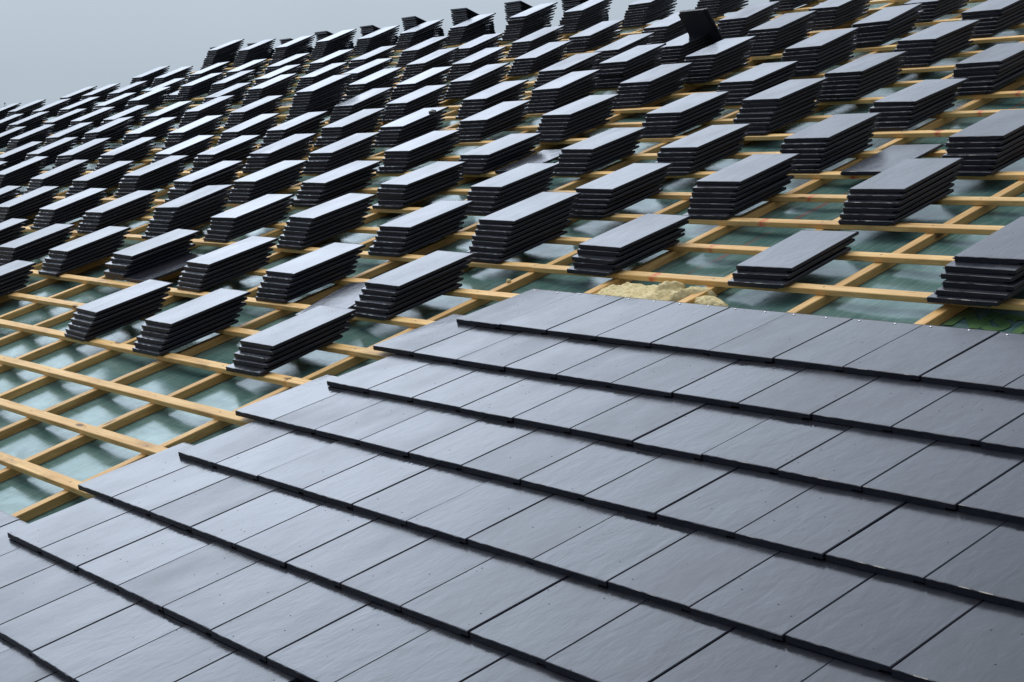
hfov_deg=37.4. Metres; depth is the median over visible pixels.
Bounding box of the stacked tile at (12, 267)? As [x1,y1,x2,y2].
[0,260,35,277]
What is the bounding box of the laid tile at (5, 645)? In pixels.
[0,637,14,652]
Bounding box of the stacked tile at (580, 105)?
[542,94,619,117]
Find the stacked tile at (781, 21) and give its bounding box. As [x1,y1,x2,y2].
[749,10,816,32]
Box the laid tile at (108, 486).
[78,442,196,500]
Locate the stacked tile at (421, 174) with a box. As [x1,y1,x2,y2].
[380,161,465,187]
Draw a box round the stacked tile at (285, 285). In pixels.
[260,255,360,288]
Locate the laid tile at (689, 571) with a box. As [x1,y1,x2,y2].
[608,530,780,610]
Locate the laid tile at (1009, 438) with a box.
[980,415,1023,454]
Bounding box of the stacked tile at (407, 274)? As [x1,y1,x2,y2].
[364,250,474,289]
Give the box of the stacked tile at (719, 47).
[685,36,756,58]
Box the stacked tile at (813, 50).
[782,32,856,55]
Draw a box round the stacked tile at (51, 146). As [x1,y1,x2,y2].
[27,137,78,155]
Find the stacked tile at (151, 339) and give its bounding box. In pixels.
[136,308,242,344]
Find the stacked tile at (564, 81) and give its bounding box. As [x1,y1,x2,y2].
[532,69,600,92]
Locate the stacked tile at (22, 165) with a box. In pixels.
[0,156,48,175]
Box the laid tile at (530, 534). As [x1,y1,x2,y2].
[467,494,621,562]
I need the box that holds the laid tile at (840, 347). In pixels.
[774,318,922,370]
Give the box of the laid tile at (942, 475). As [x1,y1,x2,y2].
[862,441,1023,509]
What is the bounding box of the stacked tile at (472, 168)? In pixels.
[460,146,535,170]
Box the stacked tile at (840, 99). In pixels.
[817,78,899,101]
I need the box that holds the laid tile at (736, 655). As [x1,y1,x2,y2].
[653,629,835,681]
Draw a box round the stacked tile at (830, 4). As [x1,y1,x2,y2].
[808,0,854,10]
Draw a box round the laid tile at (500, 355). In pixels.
[457,332,570,370]
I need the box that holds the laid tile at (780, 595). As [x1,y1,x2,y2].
[690,551,876,640]
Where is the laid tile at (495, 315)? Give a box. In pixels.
[456,289,574,327]
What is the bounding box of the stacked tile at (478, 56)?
[452,46,506,65]
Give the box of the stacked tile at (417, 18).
[401,16,442,29]
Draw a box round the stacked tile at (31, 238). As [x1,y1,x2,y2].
[0,224,74,250]
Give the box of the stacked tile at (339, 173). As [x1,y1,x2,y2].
[302,161,381,185]
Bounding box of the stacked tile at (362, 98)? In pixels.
[334,87,392,107]
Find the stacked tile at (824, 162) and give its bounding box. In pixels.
[791,139,872,168]
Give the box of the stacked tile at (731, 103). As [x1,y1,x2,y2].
[721,101,742,105]
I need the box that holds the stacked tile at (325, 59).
[309,49,354,64]
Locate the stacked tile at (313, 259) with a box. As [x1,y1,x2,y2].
[266,242,365,276]
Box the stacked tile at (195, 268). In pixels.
[184,243,275,271]
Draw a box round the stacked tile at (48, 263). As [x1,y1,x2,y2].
[42,240,124,266]
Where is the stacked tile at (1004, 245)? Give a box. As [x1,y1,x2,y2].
[953,216,1023,264]
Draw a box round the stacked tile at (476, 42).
[455,33,502,50]
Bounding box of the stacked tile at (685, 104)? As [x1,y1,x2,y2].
[646,91,729,116]
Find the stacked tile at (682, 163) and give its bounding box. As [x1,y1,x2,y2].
[654,138,744,165]
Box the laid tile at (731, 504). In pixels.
[656,468,817,536]
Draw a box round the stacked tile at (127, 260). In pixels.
[110,235,198,262]
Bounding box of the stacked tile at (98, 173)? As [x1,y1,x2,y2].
[72,161,134,182]
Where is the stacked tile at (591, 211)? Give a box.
[570,184,662,214]
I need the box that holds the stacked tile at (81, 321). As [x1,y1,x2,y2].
[71,293,168,325]
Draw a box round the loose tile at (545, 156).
[495,149,562,173]
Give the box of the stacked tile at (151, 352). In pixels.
[132,319,238,356]
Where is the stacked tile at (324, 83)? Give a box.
[296,74,352,93]
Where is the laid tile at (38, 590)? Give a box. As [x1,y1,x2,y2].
[0,563,97,624]
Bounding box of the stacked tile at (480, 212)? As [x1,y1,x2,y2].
[466,187,549,215]
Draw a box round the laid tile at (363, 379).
[327,354,435,392]
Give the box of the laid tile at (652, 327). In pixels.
[597,302,730,346]
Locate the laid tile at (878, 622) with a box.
[785,574,984,671]
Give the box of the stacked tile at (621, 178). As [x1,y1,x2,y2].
[575,163,672,192]
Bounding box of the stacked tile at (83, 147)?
[57,138,111,157]
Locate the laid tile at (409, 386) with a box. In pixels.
[368,361,481,401]
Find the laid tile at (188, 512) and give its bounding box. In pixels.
[150,475,280,530]
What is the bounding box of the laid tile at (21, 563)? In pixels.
[0,546,58,588]
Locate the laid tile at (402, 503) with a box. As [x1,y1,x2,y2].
[353,465,491,524]
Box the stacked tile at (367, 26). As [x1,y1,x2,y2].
[360,25,398,37]
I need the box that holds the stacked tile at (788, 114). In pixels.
[733,101,819,125]
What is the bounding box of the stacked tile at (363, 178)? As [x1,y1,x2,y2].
[296,173,376,197]
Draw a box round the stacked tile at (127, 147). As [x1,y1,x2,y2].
[100,137,156,156]
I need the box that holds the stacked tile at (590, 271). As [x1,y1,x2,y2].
[567,239,679,276]
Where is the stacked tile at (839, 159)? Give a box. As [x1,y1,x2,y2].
[791,144,872,172]
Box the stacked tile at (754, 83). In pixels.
[717,65,796,88]
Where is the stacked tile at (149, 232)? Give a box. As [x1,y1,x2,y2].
[145,210,223,234]
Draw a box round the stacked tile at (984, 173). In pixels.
[955,152,1023,176]
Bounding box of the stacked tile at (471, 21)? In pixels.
[450,13,495,29]
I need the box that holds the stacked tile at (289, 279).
[262,250,362,282]
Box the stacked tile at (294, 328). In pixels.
[240,305,356,349]
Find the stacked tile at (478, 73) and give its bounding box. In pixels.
[450,62,509,83]
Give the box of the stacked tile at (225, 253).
[186,236,278,267]
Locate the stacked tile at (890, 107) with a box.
[868,84,961,111]
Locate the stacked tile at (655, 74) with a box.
[620,62,692,85]
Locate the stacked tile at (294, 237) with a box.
[280,212,367,240]
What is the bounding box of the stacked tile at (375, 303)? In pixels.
[355,271,464,307]
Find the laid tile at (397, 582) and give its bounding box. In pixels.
[341,536,497,610]
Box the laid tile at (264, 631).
[211,579,372,660]
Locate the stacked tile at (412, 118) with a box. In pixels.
[380,107,448,129]
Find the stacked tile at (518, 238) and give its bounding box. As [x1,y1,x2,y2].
[471,214,573,246]
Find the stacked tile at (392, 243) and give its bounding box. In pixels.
[372,216,467,245]
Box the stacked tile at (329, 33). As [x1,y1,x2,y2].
[315,31,353,43]
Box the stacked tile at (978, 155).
[941,139,1023,158]
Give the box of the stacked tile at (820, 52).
[781,36,856,59]
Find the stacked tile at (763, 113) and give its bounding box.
[736,92,822,116]
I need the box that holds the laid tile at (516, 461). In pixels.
[462,428,600,483]
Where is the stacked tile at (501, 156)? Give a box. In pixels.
[461,142,538,165]
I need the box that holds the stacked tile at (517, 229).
[475,203,576,235]
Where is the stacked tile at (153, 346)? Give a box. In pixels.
[134,314,239,350]
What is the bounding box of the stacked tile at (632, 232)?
[579,213,690,251]
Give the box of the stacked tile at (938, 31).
[897,20,980,43]
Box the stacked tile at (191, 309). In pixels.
[145,288,250,326]
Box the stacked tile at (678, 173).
[666,148,741,175]
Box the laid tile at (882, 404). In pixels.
[812,377,960,431]
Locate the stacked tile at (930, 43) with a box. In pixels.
[896,23,977,47]
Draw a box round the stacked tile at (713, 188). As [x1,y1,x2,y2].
[692,160,795,191]
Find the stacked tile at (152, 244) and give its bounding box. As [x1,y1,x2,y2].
[113,229,199,258]
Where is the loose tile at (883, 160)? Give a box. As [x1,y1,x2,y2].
[840,144,942,175]
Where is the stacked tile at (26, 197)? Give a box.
[0,186,59,208]
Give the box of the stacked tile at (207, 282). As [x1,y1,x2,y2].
[177,257,269,287]
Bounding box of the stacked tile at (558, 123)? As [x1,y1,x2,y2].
[539,102,616,125]
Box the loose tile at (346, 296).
[295,282,365,315]
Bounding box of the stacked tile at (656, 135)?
[640,113,720,137]
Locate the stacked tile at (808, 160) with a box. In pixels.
[793,134,873,162]
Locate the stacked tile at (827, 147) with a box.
[780,123,878,152]
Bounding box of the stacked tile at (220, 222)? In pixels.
[210,198,293,224]
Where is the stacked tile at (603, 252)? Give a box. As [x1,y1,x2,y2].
[577,220,688,256]
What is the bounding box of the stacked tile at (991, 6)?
[960,0,1023,15]
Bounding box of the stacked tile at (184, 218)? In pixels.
[148,202,227,226]
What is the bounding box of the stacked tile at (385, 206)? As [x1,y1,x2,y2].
[372,183,457,208]
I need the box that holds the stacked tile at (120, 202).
[85,190,157,214]
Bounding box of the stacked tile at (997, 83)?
[956,67,1023,90]
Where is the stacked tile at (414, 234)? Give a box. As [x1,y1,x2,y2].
[375,211,469,240]
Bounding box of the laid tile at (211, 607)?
[163,560,314,633]
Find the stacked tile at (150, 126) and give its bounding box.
[125,117,177,135]
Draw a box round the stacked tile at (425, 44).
[401,36,449,52]
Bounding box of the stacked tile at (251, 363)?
[233,327,349,368]
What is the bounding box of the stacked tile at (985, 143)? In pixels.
[945,128,1023,146]
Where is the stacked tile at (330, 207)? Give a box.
[289,193,376,220]
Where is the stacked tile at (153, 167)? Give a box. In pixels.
[123,155,188,177]
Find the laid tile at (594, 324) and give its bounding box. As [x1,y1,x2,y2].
[547,297,675,339]
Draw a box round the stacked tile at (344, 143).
[309,132,380,155]
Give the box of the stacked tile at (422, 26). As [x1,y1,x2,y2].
[400,19,443,34]
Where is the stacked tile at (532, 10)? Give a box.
[509,2,557,18]
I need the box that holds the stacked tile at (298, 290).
[256,265,356,298]
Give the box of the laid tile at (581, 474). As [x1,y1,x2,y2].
[521,440,664,499]
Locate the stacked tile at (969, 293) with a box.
[934,285,1023,299]
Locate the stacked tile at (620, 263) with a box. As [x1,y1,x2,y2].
[573,232,684,268]
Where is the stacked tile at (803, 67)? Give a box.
[791,48,855,69]
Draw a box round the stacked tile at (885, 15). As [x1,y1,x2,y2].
[851,3,922,26]
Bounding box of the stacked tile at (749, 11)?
[719,1,780,22]
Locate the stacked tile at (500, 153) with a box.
[459,137,540,161]
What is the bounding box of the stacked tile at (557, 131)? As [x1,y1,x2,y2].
[536,110,613,133]
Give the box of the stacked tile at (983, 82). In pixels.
[961,63,1023,86]
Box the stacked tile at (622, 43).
[594,32,654,52]
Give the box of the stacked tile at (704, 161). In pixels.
[668,143,743,170]
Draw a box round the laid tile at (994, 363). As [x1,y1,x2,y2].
[921,332,1023,391]
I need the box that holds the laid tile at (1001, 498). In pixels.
[958,462,1023,523]
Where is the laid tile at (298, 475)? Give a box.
[258,440,385,492]
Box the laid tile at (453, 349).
[413,326,521,362]
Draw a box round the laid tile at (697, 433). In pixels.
[633,404,775,459]
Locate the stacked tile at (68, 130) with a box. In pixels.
[46,122,93,139]
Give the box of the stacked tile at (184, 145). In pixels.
[155,135,214,155]
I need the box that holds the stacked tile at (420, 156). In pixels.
[383,141,459,164]
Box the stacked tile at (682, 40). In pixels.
[662,28,720,48]
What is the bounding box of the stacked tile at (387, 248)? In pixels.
[369,221,463,251]
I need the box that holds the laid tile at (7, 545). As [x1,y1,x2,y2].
[0,520,27,555]
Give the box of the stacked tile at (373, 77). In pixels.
[348,67,402,86]
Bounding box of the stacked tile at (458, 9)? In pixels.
[450,8,493,22]
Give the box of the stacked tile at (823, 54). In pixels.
[782,39,856,61]
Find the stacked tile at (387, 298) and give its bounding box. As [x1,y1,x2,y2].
[359,265,468,301]
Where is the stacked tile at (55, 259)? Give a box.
[44,236,126,262]
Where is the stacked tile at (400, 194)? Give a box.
[377,170,462,196]
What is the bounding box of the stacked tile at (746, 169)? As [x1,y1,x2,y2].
[696,153,799,185]
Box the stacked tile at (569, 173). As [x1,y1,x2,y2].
[553,150,635,175]
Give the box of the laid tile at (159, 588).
[118,542,261,610]
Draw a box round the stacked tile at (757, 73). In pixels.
[719,61,798,85]
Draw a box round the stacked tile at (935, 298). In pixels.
[925,289,1023,306]
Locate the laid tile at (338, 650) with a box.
[267,602,437,681]
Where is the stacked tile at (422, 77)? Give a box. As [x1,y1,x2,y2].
[396,66,452,86]
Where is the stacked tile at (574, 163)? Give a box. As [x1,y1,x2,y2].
[556,141,639,166]
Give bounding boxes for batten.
[0,0,868,346]
[0,1,908,372]
[0,3,819,320]
[0,14,961,439]
[0,37,980,482]
[0,73,595,302]
[0,129,962,154]
[0,161,558,399]
[0,292,395,359]
[0,319,292,385]
[0,355,255,425]
[0,398,167,455]
[0,451,94,498]
[11,40,1023,521]
[16,195,1003,234]
[20,27,589,232]
[20,182,1023,205]
[21,48,509,218]
[22,226,537,271]
[27,270,434,327]
[32,14,723,270]
[33,213,954,265]
[39,109,1016,144]
[40,171,1023,179]
[44,65,956,121]
[49,90,1023,135]
[54,50,983,116]
[58,41,511,195]
[58,67,404,188]
[66,28,643,241]
[70,26,619,228]
[85,150,947,163]
[94,76,1023,127]
[101,23,1023,101]
[102,255,517,300]
[142,18,961,92]
[149,8,969,87]
[162,35,1023,102]
[187,0,986,77]
[190,0,910,73]
[228,0,826,65]
[285,377,311,387]
[532,264,1023,310]
[584,81,1023,293]
[678,217,841,302]
[787,180,1023,313]
[914,305,967,325]
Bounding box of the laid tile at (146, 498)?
[112,462,235,514]
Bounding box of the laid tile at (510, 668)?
[463,654,578,681]
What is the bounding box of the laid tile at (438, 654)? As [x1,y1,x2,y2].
[337,627,509,681]
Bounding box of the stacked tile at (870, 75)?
[824,60,904,84]
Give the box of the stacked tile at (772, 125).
[745,105,817,129]
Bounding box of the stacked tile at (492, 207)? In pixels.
[468,182,551,210]
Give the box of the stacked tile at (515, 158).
[462,150,535,174]
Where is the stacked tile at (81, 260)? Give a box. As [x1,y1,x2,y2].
[42,244,123,270]
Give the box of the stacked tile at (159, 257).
[108,243,195,271]
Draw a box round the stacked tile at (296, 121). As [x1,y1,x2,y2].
[267,111,327,132]
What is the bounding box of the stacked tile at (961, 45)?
[902,40,973,63]
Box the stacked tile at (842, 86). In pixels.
[821,65,902,88]
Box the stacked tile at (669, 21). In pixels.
[644,12,680,30]
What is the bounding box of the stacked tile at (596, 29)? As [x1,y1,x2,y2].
[569,19,624,39]
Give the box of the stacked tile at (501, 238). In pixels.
[472,209,574,241]
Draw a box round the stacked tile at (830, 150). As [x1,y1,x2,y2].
[781,129,876,157]
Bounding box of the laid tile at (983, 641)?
[891,601,1023,681]
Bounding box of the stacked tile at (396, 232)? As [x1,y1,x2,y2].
[377,206,471,235]
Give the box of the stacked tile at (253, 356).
[234,321,350,362]
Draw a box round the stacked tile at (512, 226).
[476,198,578,229]
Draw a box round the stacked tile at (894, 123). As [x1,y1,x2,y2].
[874,98,956,125]
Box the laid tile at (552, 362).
[505,338,622,378]
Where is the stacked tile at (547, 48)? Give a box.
[514,40,571,60]
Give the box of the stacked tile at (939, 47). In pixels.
[902,32,974,55]
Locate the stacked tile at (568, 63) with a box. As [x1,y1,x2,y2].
[539,52,602,73]
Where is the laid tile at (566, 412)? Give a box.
[513,384,641,432]
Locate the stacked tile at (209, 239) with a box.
[203,216,286,242]
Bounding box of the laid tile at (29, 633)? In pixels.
[0,582,139,654]
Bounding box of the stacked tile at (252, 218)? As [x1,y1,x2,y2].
[210,202,293,228]
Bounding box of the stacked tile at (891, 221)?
[838,189,953,225]
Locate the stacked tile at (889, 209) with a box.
[842,177,956,212]
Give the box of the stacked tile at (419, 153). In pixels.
[382,138,458,160]
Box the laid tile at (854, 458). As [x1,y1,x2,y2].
[778,427,937,490]
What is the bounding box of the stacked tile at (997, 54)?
[955,42,1023,66]
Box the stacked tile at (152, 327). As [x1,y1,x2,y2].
[141,297,247,332]
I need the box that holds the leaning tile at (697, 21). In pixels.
[678,8,722,43]
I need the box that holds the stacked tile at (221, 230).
[207,208,290,233]
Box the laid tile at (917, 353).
[844,325,999,380]
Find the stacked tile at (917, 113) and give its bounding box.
[876,93,958,120]
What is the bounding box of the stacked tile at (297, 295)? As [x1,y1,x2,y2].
[255,270,355,303]
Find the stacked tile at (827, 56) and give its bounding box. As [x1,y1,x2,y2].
[795,43,856,65]
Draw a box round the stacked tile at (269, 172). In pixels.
[233,160,307,183]
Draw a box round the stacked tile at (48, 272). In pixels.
[38,249,119,275]
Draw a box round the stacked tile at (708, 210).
[687,180,790,212]
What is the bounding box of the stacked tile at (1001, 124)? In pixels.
[947,109,1023,140]
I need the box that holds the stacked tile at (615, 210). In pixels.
[569,189,662,218]
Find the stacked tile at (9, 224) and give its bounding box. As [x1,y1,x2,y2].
[0,218,28,231]
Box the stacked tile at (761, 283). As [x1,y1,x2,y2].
[727,247,850,288]
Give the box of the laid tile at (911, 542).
[825,502,1006,582]
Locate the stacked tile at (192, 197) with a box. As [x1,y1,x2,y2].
[155,185,233,209]
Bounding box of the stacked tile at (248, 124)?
[221,113,279,133]
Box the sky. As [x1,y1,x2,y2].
[0,0,820,107]
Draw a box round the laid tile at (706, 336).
[651,307,788,353]
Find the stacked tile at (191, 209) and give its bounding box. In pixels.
[153,194,231,218]
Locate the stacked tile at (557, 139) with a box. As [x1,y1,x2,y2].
[535,119,609,141]
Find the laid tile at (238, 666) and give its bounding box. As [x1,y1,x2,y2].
[177,651,300,681]
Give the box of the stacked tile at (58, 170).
[31,160,88,180]
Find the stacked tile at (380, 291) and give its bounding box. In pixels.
[361,260,470,296]
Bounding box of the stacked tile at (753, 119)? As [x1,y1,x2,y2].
[733,97,818,121]
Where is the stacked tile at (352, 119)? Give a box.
[321,108,385,129]
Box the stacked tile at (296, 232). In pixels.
[283,208,370,234]
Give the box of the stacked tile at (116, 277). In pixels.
[105,252,191,280]
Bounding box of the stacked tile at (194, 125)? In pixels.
[168,115,223,134]
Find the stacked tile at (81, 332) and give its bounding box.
[65,303,162,336]
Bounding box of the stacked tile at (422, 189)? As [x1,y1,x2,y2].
[377,173,463,199]
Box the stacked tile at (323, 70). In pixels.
[300,62,347,79]
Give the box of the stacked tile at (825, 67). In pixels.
[790,55,853,77]
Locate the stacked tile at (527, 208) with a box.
[479,192,580,224]
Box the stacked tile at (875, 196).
[846,164,961,199]
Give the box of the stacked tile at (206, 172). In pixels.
[173,161,242,183]
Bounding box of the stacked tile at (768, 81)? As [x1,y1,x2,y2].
[717,69,796,92]
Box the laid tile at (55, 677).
[38,673,68,681]
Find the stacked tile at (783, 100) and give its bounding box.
[742,82,827,106]
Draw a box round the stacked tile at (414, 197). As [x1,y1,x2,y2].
[377,177,463,203]
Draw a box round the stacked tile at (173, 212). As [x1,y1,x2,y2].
[153,190,231,214]
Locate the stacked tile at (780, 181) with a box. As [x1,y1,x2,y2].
[689,175,793,207]
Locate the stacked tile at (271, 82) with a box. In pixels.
[248,73,296,90]
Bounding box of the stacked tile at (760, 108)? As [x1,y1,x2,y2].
[739,86,824,111]
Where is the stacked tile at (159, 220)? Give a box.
[149,199,227,223]
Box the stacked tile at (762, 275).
[732,238,854,279]
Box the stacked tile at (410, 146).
[384,130,460,153]
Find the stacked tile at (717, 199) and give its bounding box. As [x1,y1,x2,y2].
[689,170,792,201]
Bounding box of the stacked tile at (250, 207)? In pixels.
[211,194,294,220]
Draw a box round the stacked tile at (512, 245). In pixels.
[469,220,571,252]
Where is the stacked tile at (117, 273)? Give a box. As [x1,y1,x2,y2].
[104,249,191,276]
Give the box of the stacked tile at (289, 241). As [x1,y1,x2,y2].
[278,217,365,244]
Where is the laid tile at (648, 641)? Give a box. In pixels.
[545,600,734,681]
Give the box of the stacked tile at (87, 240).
[49,226,130,253]
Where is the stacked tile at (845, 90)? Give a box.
[819,69,901,93]
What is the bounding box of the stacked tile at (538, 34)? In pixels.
[512,25,564,44]
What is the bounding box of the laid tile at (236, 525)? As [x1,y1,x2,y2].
[191,488,326,547]
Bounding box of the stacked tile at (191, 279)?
[179,253,271,282]
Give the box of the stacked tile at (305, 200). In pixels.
[291,178,371,202]
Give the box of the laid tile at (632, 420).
[571,394,707,444]
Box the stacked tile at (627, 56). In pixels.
[599,43,665,65]
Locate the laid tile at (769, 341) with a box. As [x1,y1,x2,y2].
[709,313,852,362]
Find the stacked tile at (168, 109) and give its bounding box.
[145,101,193,117]
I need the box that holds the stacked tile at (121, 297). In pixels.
[76,279,172,315]
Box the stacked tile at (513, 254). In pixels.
[467,230,567,263]
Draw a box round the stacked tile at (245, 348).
[238,314,354,355]
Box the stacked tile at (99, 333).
[64,308,161,341]
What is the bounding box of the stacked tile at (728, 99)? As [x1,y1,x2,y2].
[721,78,792,101]
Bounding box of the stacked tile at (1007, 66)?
[952,56,1023,76]
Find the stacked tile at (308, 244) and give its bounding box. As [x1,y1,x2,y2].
[276,222,364,249]
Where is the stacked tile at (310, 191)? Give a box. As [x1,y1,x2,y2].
[297,169,376,193]
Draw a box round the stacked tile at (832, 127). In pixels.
[783,113,881,141]
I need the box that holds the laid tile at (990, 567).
[925,521,1023,609]
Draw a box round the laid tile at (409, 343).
[373,314,477,355]
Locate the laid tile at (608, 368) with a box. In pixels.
[556,345,677,386]
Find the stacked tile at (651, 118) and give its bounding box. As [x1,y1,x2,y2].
[645,95,728,120]
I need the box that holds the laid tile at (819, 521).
[735,484,907,558]
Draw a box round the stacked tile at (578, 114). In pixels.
[541,98,618,121]
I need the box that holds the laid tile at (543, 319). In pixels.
[500,293,624,333]
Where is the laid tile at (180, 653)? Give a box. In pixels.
[75,625,238,681]
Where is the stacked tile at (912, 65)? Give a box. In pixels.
[900,45,970,67]
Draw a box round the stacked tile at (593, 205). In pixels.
[573,178,665,208]
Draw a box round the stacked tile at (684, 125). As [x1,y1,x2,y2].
[641,108,724,132]
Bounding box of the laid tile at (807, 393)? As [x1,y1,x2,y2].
[738,368,879,418]
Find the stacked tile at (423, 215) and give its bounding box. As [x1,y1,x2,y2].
[379,200,473,230]
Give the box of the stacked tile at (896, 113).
[868,89,958,115]
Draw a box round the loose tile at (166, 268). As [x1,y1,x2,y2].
[126,253,202,282]
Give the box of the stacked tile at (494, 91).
[462,80,528,101]
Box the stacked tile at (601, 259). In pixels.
[572,228,684,264]
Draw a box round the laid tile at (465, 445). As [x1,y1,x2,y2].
[409,418,540,468]
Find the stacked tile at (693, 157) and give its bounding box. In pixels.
[657,133,747,160]
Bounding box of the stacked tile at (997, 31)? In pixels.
[969,18,1023,37]
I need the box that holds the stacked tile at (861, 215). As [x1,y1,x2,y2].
[839,183,953,219]
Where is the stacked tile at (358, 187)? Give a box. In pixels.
[291,183,371,206]
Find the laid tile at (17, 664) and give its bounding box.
[0,647,54,681]
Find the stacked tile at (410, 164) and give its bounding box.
[379,146,454,169]
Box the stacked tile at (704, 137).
[660,124,750,150]
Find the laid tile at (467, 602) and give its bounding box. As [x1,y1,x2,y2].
[401,555,567,635]
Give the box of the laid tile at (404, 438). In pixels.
[360,408,484,456]
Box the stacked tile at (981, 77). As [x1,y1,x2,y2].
[950,61,1023,80]
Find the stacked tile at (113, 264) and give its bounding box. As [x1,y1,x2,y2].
[105,240,192,268]
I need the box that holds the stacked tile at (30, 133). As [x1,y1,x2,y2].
[10,124,55,140]
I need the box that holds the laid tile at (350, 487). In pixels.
[303,452,437,507]
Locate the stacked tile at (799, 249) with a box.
[736,230,858,272]
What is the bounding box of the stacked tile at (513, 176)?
[470,163,560,189]
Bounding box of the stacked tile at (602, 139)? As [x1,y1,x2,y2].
[561,127,646,151]
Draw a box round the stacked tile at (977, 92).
[956,73,1023,95]
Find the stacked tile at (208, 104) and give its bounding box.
[184,95,234,113]
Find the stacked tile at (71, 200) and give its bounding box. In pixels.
[39,188,107,211]
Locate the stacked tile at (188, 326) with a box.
[140,302,246,338]
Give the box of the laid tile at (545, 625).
[470,577,646,664]
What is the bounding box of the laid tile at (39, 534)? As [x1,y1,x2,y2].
[7,496,131,551]
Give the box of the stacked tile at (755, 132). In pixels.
[745,110,814,135]
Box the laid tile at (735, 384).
[673,360,806,406]
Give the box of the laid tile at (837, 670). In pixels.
[803,658,906,681]
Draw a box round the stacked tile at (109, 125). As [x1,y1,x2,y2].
[84,116,134,134]
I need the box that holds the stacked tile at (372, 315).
[353,283,462,320]
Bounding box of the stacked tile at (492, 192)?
[468,168,557,195]
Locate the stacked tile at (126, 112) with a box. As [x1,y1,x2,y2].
[103,105,149,120]
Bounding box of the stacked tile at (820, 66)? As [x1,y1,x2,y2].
[791,52,852,73]
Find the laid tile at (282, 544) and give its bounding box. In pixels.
[236,502,378,566]
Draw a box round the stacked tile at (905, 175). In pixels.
[848,158,962,192]
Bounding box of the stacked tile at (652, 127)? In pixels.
[642,105,725,129]
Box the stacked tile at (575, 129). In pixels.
[538,114,612,137]
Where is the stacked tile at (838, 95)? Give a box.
[817,74,900,97]
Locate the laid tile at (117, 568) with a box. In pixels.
[78,525,214,589]
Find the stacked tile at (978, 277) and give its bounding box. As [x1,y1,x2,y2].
[939,270,1023,282]
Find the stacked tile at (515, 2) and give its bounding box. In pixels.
[504,1,532,7]
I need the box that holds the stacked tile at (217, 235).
[204,212,287,238]
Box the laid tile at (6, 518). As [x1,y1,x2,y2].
[0,510,19,526]
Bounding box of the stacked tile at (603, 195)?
[575,168,670,197]
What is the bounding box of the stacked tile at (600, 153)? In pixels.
[558,136,643,160]
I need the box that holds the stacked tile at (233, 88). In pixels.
[204,82,251,99]
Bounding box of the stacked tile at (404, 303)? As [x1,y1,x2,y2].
[353,277,463,313]
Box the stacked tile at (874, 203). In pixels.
[843,171,958,206]
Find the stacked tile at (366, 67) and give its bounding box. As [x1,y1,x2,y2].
[343,58,393,74]
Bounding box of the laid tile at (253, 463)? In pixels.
[216,430,338,479]
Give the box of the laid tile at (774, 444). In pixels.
[702,415,852,472]
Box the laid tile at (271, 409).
[235,374,346,423]
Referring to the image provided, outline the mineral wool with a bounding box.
[594,281,727,306]
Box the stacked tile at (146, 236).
[141,218,210,238]
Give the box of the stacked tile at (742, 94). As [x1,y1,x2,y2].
[727,74,794,96]
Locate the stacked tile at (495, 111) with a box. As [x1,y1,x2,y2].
[460,100,531,123]
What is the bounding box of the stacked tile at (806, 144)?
[780,118,877,147]
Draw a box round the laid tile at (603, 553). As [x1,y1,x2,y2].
[533,512,697,585]
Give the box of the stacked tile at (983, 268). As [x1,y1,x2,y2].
[943,260,1023,274]
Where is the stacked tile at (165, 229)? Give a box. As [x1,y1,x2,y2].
[147,206,225,231]
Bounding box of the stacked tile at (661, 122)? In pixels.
[642,100,725,125]
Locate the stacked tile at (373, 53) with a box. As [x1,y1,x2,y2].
[350,45,397,61]
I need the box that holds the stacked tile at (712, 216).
[683,187,786,219]
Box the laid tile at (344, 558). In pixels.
[286,519,435,586]
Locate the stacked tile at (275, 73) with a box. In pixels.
[255,64,300,80]
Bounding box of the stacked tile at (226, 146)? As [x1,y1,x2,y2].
[197,135,260,156]
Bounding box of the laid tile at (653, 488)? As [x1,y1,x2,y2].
[584,454,738,517]
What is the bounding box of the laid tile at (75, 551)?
[41,510,172,569]
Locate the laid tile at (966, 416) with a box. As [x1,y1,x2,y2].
[892,387,1023,445]
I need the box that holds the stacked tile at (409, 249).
[368,226,462,256]
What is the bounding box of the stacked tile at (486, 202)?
[464,178,552,205]
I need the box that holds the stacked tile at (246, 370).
[226,334,342,376]
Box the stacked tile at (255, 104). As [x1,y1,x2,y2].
[230,95,283,113]
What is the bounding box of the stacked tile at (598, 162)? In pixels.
[555,145,639,170]
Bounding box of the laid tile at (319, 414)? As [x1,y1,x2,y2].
[274,390,389,432]
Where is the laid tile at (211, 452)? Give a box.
[178,420,295,466]
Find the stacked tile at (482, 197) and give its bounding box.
[466,173,556,199]
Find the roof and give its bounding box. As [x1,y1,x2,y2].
[0,0,1023,681]
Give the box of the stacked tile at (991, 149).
[945,133,1023,151]
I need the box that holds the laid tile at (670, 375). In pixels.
[611,352,739,396]
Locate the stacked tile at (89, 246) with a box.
[48,231,129,257]
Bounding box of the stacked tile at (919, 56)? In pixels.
[902,37,972,59]
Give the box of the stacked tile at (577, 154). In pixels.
[559,132,644,156]
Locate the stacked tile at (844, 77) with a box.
[823,56,905,80]
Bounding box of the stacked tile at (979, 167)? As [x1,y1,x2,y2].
[957,149,1023,169]
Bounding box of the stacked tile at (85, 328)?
[68,298,165,331]
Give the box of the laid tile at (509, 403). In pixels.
[460,376,585,421]
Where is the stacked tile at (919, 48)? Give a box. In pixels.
[893,28,975,51]
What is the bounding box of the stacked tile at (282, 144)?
[250,133,316,155]
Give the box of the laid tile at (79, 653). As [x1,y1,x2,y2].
[32,602,187,681]
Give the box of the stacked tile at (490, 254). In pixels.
[466,225,568,257]
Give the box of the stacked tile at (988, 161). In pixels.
[958,144,1023,164]
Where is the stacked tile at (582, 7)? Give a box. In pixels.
[563,0,605,13]

